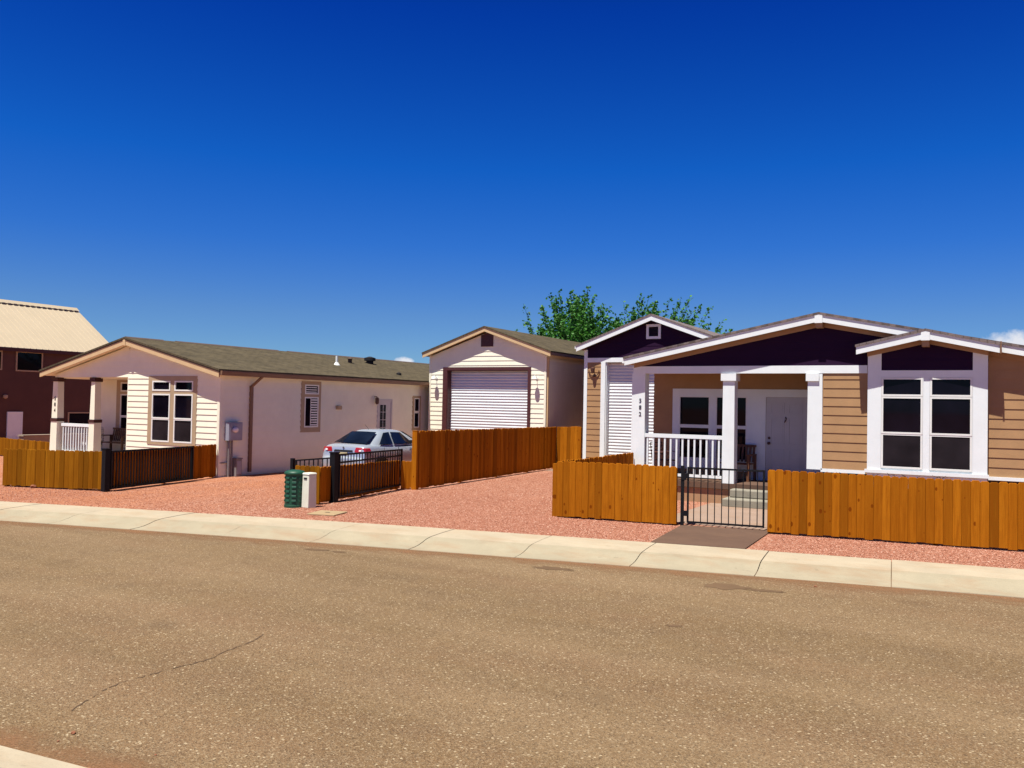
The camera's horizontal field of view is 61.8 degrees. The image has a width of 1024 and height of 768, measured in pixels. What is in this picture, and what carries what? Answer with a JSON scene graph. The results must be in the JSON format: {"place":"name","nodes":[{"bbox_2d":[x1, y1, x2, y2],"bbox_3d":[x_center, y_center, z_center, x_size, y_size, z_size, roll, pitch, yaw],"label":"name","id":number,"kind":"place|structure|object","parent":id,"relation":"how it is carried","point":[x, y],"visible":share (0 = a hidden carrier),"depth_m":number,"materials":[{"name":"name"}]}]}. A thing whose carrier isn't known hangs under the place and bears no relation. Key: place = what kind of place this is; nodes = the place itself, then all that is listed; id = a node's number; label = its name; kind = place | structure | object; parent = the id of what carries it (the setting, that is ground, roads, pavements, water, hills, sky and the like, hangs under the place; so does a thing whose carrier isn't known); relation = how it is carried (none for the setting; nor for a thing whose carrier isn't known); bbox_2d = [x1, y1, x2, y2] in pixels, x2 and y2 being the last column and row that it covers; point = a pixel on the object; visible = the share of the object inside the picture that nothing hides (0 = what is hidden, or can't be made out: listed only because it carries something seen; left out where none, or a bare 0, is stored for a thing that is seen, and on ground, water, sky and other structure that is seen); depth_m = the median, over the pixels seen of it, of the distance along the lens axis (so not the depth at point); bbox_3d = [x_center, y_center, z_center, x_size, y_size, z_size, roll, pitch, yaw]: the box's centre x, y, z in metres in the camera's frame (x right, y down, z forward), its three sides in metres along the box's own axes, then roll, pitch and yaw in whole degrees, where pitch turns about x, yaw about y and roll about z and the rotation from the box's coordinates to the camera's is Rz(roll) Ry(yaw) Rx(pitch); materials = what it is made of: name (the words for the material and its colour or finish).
{"place":"outdoors","nodes":[
{"label":"outdoors","id":0,"kind":"place"},
{"bbox_2d":[0,745,85,767],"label":"sidewalk","id":1,"kind":"structure","parent":0,"point":[11,758],"depth_m":5.66,"materials":[{"name":"concrete"}]},
{"bbox_2d":[18,433,85,450],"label":"wall","id":2,"kind":"structure","parent":0,"point":[40,437],"depth_m":34.12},
{"bbox_2d":[82,426,103,450],"bbox_3d":[-14.428,1.930,29.440,0.802,0.934,0.668,0,-2,29],"label":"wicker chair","id":3,"kind":"object","parent":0,"point":[102,433],"visible":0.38,"depth_m":29.44,"materials":[{"name":"brown wicker"}]},
{"bbox_2d":[422,326,583,457],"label":"garage","id":4,"kind":"structure","parent":0,"point":[485,375],"depth_m":32.80,"materials":[{"name":"beige paint"}]},
{"bbox_2d":[450,371,527,429],"bbox_3d":[-0.871,1.287,32.819,3.540,3.549,0.046,0,-2,29],"label":"rollup door","id":5,"kind":"structure","parent":4,"relation":"in","point":[479,399],"depth_m":32.85,"materials":[{"name":"white metal"}]},
{"bbox_2d":[0,521,1023,767],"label":"road","id":6,"kind":"structure","parent":0,"point":[356,657],"depth_m":8.07,"materials":[{"name":"asphalt"}]},
{"bbox_2d":[0,735,129,767],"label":"gutter dust","id":7,"kind":"object","parent":6,"relation":"on","point":[14,738],"visible":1,"depth_m":5.82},
{"bbox_2d":[71,634,262,710],"bbox_3d":[-3.034,2.561,7.774,0.212,0.001,2.420,1,-2,23],"label":"road crack","id":8,"kind":"object","parent":6,"relation":"on","point":[163,670],"visible":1,"depth_m":7.73,"materials":[{"name":"black asphalt"}]},
{"bbox_2d":[1,521,1023,601],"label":"gutter dust","id":9,"kind":"object","parent":6,"relation":"on","point":[642,568],"visible":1,"depth_m":13.27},
{"bbox_2d":[308,548,781,626],"bbox_3d":[-0.201,2.724,12.178,7.484,0.001,2.715,0,-2,29],"label":"road stain","id":10,"kind":"object","parent":6,"relation":"on","point":[724,586],"visible":1,"depth_m":11.75,"materials":[{"name":"brown asphalt"}]},
{"bbox_2d":[0,455,1023,568],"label":"gravel yard","id":11,"kind":"structure","parent":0,"point":[280,478],"depth_m":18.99,"materials":[{"name":"red gravel"}]},
{"bbox_2d":[0,438,64,454],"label":"picket fence","id":12,"kind":"object","parent":11,"relation":"on","point":[8,443],"visible":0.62,"depth_m":31.37,"materials":[{"name":"brown wood"}]},
{"bbox_2d":[2,449,101,488],"bbox_3d":[-11.374,2.110,21.265,2.912,0.973,0.153,1,-1,13],"label":"picket fence","id":13,"kind":"object","parent":11,"relation":"on","point":[75,469],"visible":0.97,"depth_m":21.19,"materials":[{"name":"brown wood"}]},
{"bbox_2d":[0,299,108,438],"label":"brown building","id":14,"kind":"structure","parent":11,"relation":"on","point":[35,338],"depth_m":41.66,"materials":[{"name":"paint"}]},
{"bbox_2d":[0,351,2,369],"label":"window","id":15,"kind":"structure","parent":14,"relation":"in","point":[1,352],"depth_m":39.60,"materials":[{"name":"beige paint"}]},
{"bbox_2d":[6,412,22,438],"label":"door","id":16,"kind":"structure","parent":14,"relation":"in","point":[14,424],"depth_m":40.15,"materials":[{"name":"white paint"}]},
{"bbox_2d":[15,352,42,371],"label":"window","id":17,"kind":"structure","parent":14,"relation":"in","point":[25,361],"depth_m":40.76,"materials":[{"name":"black glass"}]},
{"bbox_2d":[67,412,89,423],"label":"window","id":18,"kind":"structure","parent":14,"relation":"in","point":[73,417],"depth_m":43.00,"materials":[{"name":"black glass"}]},
{"bbox_2d":[101,448,111,491],"bbox_3d":[-9.857,2.089,20.772,0.164,1.050,0.164,0,-2,29],"label":"gate post","id":19,"kind":"object","parent":11,"relation":"on","point":[105,470],"visible":1,"depth_m":20.72,"materials":[{"name":"black metal"}]},
{"bbox_2d":[110,446,193,489],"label":"driveway gate","id":20,"kind":"structure","parent":19,"relation":"attached to","point":[147,450],"depth_m":22.20,"materials":[{"name":"brown wood"}]},
{"bbox_2d":[112,444,215,486],"bbox_3d":[-9.345,2.187,23.024,0.153,0.982,4.335,1,-1,16],"label":"picket fence","id":21,"kind":"object","parent":11,"relation":"on","point":[204,461],"visible":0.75,"depth_m":23.31,"materials":[{"name":"brown wood"}]},
{"bbox_2d":[39,336,428,477],"bbox_3d":[-6.660,0.957,36.784,8.740,4.215,22.850,0,-2,29],"label":"bungalow","id":22,"kind":"object","parent":11,"relation":"on","point":[260,411],"visible":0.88,"depth_m":27.67,"materials":[{"name":"beige paint"}]},
{"bbox_2d":[101,427,125,450],"bbox_3d":[-13.494,1.959,29.265,1.320,0.900,0.625,0,-2,29],"label":"porch bench","id":23,"kind":"object","parent":22,"relation":"on","point":[120,437],"visible":0.6,"depth_m":29.59,"materials":[{"name":"brown wood"}]},
{"bbox_2d":[115,380,127,435],"bbox_3d":[-13.106,0.823,29.568,1.730,1.980,0.036,0,-2,29],"label":"window","id":24,"kind":"structure","parent":22,"relation":"in","point":[122,385],"depth_m":29.85,"materials":[{"name":"white plastic"}]},
{"bbox_2d":[147,376,197,445],"bbox_3d":[-10.399,0.813,26.162,2.180,2.120,0.041,0,-2,29],"label":"window","id":25,"kind":"structure","parent":22,"relation":"in","point":[172,400],"depth_m":26.13,"materials":[{"name":"glass"}]},
{"bbox_2d":[300,381,320,431],"bbox_3d":[-6.709,0.758,28.543,0.036,1.690,0.950,0,-2,29],"label":"window","id":26,"kind":"structure","parent":22,"relation":"in","point":[310,416],"depth_m":28.53,"materials":[{"name":"white plastic"}]},
{"bbox_2d":[377,399,392,428],"bbox_3d":[-4.776,1.615,32.011,0.035,2.100,0.900,0,-2,29],"label":"side door","id":27,"kind":"structure","parent":22,"relation":"in","point":[384,408],"depth_m":32.02,"materials":[{"name":"white paint"}]},
{"bbox_2d":[412,396,420,429],"bbox_3d":[-3.775,1.148,33.795,0.036,1.360,0.560,0,-2,29],"label":"window","id":28,"kind":"structure","parent":22,"relation":"in","point":[416,408],"depth_m":33.81,"materials":[{"name":"white plastic"}]},
{"bbox_2d":[232,458,242,476],"bbox_3d":[-8.230,2.488,25.613,0.220,0.550,0.260,0,-2,29],"label":"utility box","id":29,"kind":"object","parent":11,"relation":"on","point":[236,467],"visible":1,"depth_m":25.54,"materials":[{"name":"grey paint"}]},
{"bbox_2d":[284,469,304,507],"bbox_3d":[-4.711,2.257,18.543,0.450,0.805,0.450,0,-2,29],"label":"utility pedestal","id":30,"kind":"object","parent":11,"relation":"on","point":[293,488],"visible":0.91,"depth_m":18.36,"materials":[{"name":"green plastic"}]},
{"bbox_2d":[295,465,320,503],"bbox_3d":[-4.563,2.237,19.120,0.648,0.828,0.064,1,-1,21],"label":"picket fence","id":31,"kind":"object","parent":11,"relation":"on","point":[314,469],"visible":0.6,"depth_m":19.01,"materials":[{"name":"brown wood"}]},
{"bbox_2d":[301,472,316,507],"bbox_3d":[-4.380,2.290,18.480,0.215,0.750,0.243,0,-2,33],"label":"utility pedestal","id":32,"kind":"object","parent":11,"relation":"on","point":[309,490],"visible":1,"depth_m":18.40,"materials":[{"name":"white plastic"}]},
{"bbox_2d":[290,457,329,469],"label":"iron fence","id":33,"kind":"object","parent":11,"relation":"on","point":[293,462],"visible":0.3,"depth_m":20.16,"materials":[{"name":"black metal"}]},
{"bbox_2d":[307,510,346,515],"bbox_3d":[-3.765,2.635,17.473,0.600,0.034,0.600,1,-1,15],"label":"utility cover","id":34,"kind":"object","parent":11,"relation":"on","point":[326,513],"visible":1,"depth_m":17.34,"materials":[{"name":"concrete"}]},
{"bbox_2d":[329,452,339,502],"bbox_3d":[-4.057,2.124,19.517,0.174,1.145,0.174,0,-2,29],"label":"gate post","id":35,"kind":"object","parent":11,"relation":"on","point":[334,465],"visible":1,"depth_m":19.45,"materials":[{"name":"black metal"}]},
{"bbox_2d":[338,449,402,497],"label":"driveway gate","id":36,"kind":"structure","parent":35,"relation":"attached to","point":[364,460],"depth_m":21.00,"materials":[{"name":"black metal"}]},
{"bbox_2d":[316,460,399,503],"bbox_3d":[-3.684,2.320,20.889,0.153,0.834,3.874,1,-1,20],"label":"picket fence","id":37,"kind":"object","parent":11,"relation":"on","point":[325,481],"visible":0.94,"depth_m":20.63,"materials":[{"name":"brown wood"}]},
{"bbox_2d":[322,426,411,466],"bbox_3d":[-4.012,2.107,27.394,1.957,1.643,4.417,0,-2,29],"label":"parked car","id":38,"kind":"object","parent":11,"relation":"on","point":[364,440],"visible":0.45,"depth_m":26.03,"materials":[{"name":"silver metal"}]},
{"bbox_2d":[400,461,411,488],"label":"picket fence","id":39,"kind":"object","parent":11,"relation":"on","point":[406,471],"visible":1,"depth_m":22.70,"materials":[{"name":"brown wood"}]},
{"bbox_2d":[411,430,418,489],"bbox_3d":[-2.576,2.021,22.739,0.160,1.565,0.100,0,-2,29],"label":"fence post","id":40,"kind":"object","parent":11,"relation":"on","point":[415,452],"visible":1,"depth_m":22.70,"materials":[{"name":"brown wood"}]},
{"bbox_2d":[418,427,556,488],"bbox_3d":[-0.479,2.169,27.162,0.153,1.566,9.654,0,-2,25],"label":"picket fence","id":41,"kind":"object","parent":11,"relation":"on","point":[451,456],"visible":0.98,"depth_m":26.03,"materials":[{"name":"brown wood"}]},
{"bbox_2d":[556,426,581,462],"bbox_3d":[2.090,2.319,31.316,0.931,1.568,0.152,1,-1,22],"label":"picket fence","id":42,"kind":"object","parent":11,"relation":"on","point":[569,443],"visible":0.75,"depth_m":31.25,"materials":[{"name":"brown wood"}]},
{"bbox_2d":[516,286,629,342],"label":"tree","id":43,"kind":"object","parent":11,"relation":"on","point":[580,325],"visible":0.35,"depth_m":45.08,"materials":[{"name":"green plant"}]},
{"bbox_2d":[552,452,633,516],"bbox_3d":[1.970,2.242,19.792,0.153,1.157,4.644,0,-2,27],"label":"picket fence","id":44,"kind":"object","parent":11,"relation":"on","point":[625,458],"visible":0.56,"depth_m":19.65,"materials":[{"name":"brown wood"}]},
{"bbox_2d":[556,461,677,524],"bbox_3d":[2.091,2.176,17.269,2.474,1.171,0.153,1,-1,21],"label":"picket fence","id":45,"kind":"object","parent":11,"relation":"on","point":[630,492],"visible":1,"depth_m":17.18,"materials":[{"name":"brown wood"}]},
{"bbox_2d":[604,293,732,333],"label":"tree","id":46,"kind":"object","parent":11,"relation":"on","point":[691,321],"visible":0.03,"depth_m":44.28,"materials":[{"name":"green plant"}]},
{"bbox_2d":[622,312,1023,509],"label":"bungalow","id":47,"kind":"object","parent":11,"relation":"on","point":[816,392],"visible":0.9,"depth_m":19.61,"materials":[{"name":"beige paint"}]},
{"bbox_2d":[650,442,674,465],"bbox_3d":[3.988,1.981,22.468,0.515,0.891,0.576,2,-2,-41],"label":"metal chair","id":48,"kind":"object","parent":47,"relation":"on","point":[662,451],"visible":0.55,"depth_m":22.52,"materials":[{"name":"brown metal"}]},
{"bbox_2d":[672,389,749,471],"bbox_3d":[5.199,1.188,22.476,2.050,2.120,0.036,0,-2,29],"label":"window","id":49,"kind":"structure","parent":47,"relation":"in","point":[695,411],"depth_m":22.57,"materials":[{"name":"white plastic"}]},
{"bbox_2d":[716,444,756,481],"bbox_3d":[5.718,1.991,21.757,0.850,0.900,0.625,0,-2,35],"label":"wooden chair","id":50,"kind":"object","parent":47,"relation":"on","point":[748,457],"visible":0.59,"depth_m":21.74,"materials":[{"name":"brown wood"}]},
{"bbox_2d":[765,397,807,479],"bbox_3d":[6.882,1.392,21.503,1.010,2.110,0.120,0,-2,29],"label":"front door","id":51,"kind":"structure","parent":47,"relation":"in","point":[786,417],"depth_m":21.53,"materials":[{"name":"white paint"}]},
{"bbox_2d":[881,378,972,471],"bbox_3d":[8.930,0.856,18.480,1.772,1.987,0.025,0,-2,29],"label":"window","id":52,"kind":"structure","parent":47,"relation":"in","point":[950,398],"depth_m":18.43,"materials":[{"name":"glass"}]},
{"bbox_2d":[767,470,1023,549],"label":"picket fence","id":53,"kind":"object","parent":11,"relation":"on","point":[967,513],"visible":1,"depth_m":15.07,"materials":[{"name":"brown wood"}]},
{"bbox_2d":[0,501,1023,579],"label":"sidewalk","id":54,"kind":"structure","parent":0,"point":[910,566],"depth_m":14.56,"materials":[{"name":"concrete"}]},
{"bbox_2d":[754,562,891,586],"bbox_3d":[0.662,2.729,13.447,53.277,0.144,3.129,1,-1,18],"label":"sidewalk joint","id":55,"kind":"object","parent":54,"relation":"on","point":[891,574],"visible":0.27,"depth_m":12.59,"materials":[{"name":"grey concrete"}]},
{"bbox_2d":[0,0,1023,363],"label":"sky","id":56,"kind":"structure","parent":0,"point":[395,180],"materials":[{"name":"blue"}]},
{"bbox_2d":[575,314,719,465],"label":"garage","id":57,"kind":"structure","parent":0,"point":[607,407],"depth_m":30.73,"materials":[{"name":"beige paint"}]},
{"bbox_2d":[588,366,598,376],"bbox_3d":[2.924,-0.452,30.898,0.444,0.384,0.230,0,-2,29],"label":"wall lantern","id":58,"kind":"object","parent":57,"relation":"attached to","point":[592,369],"depth_m":30.86,"materials":[{"name":"brown metal"}]},
{"bbox_2d":[608,362,653,465],"bbox_3d":[4.985,1.159,30.115,3.440,3.901,0.046,0,-2,29],"label":"rollup door","id":59,"kind":"structure","parent":57,"relation":"in","point":[620,375],"depth_m":30.71,"materials":[{"name":"white metal"}]},
{"bbox_2d":[651,525,768,548],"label":"path","id":60,"kind":"structure","parent":0,"point":[714,536],"depth_m":15.26,"materials":[{"name":"brown concrete"}]},
{"bbox_2d":[680,466,771,527],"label":"garden gate","id":61,"kind":"structure","parent":60,"relation":"on","point":[684,476],"depth_m":16.51,"materials":[{"name":"black metal"}]},
{"bbox_2d":[677,503,766,529],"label":"patio","id":62,"kind":"structure","parent":0,"point":[753,516],"depth_m":18.14,"materials":[{"name":"concrete"}]},
{"label":"ground","id":63,"kind":"structure","parent":0,"visible":0},
{"bbox_2d":[0,509,1023,597],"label":"kerb","id":64,"kind":"structure","parent":63,"relation":"on","point":[1013,588],"depth_m":13.79,"materials":[{"name":"concrete"}]}
]}

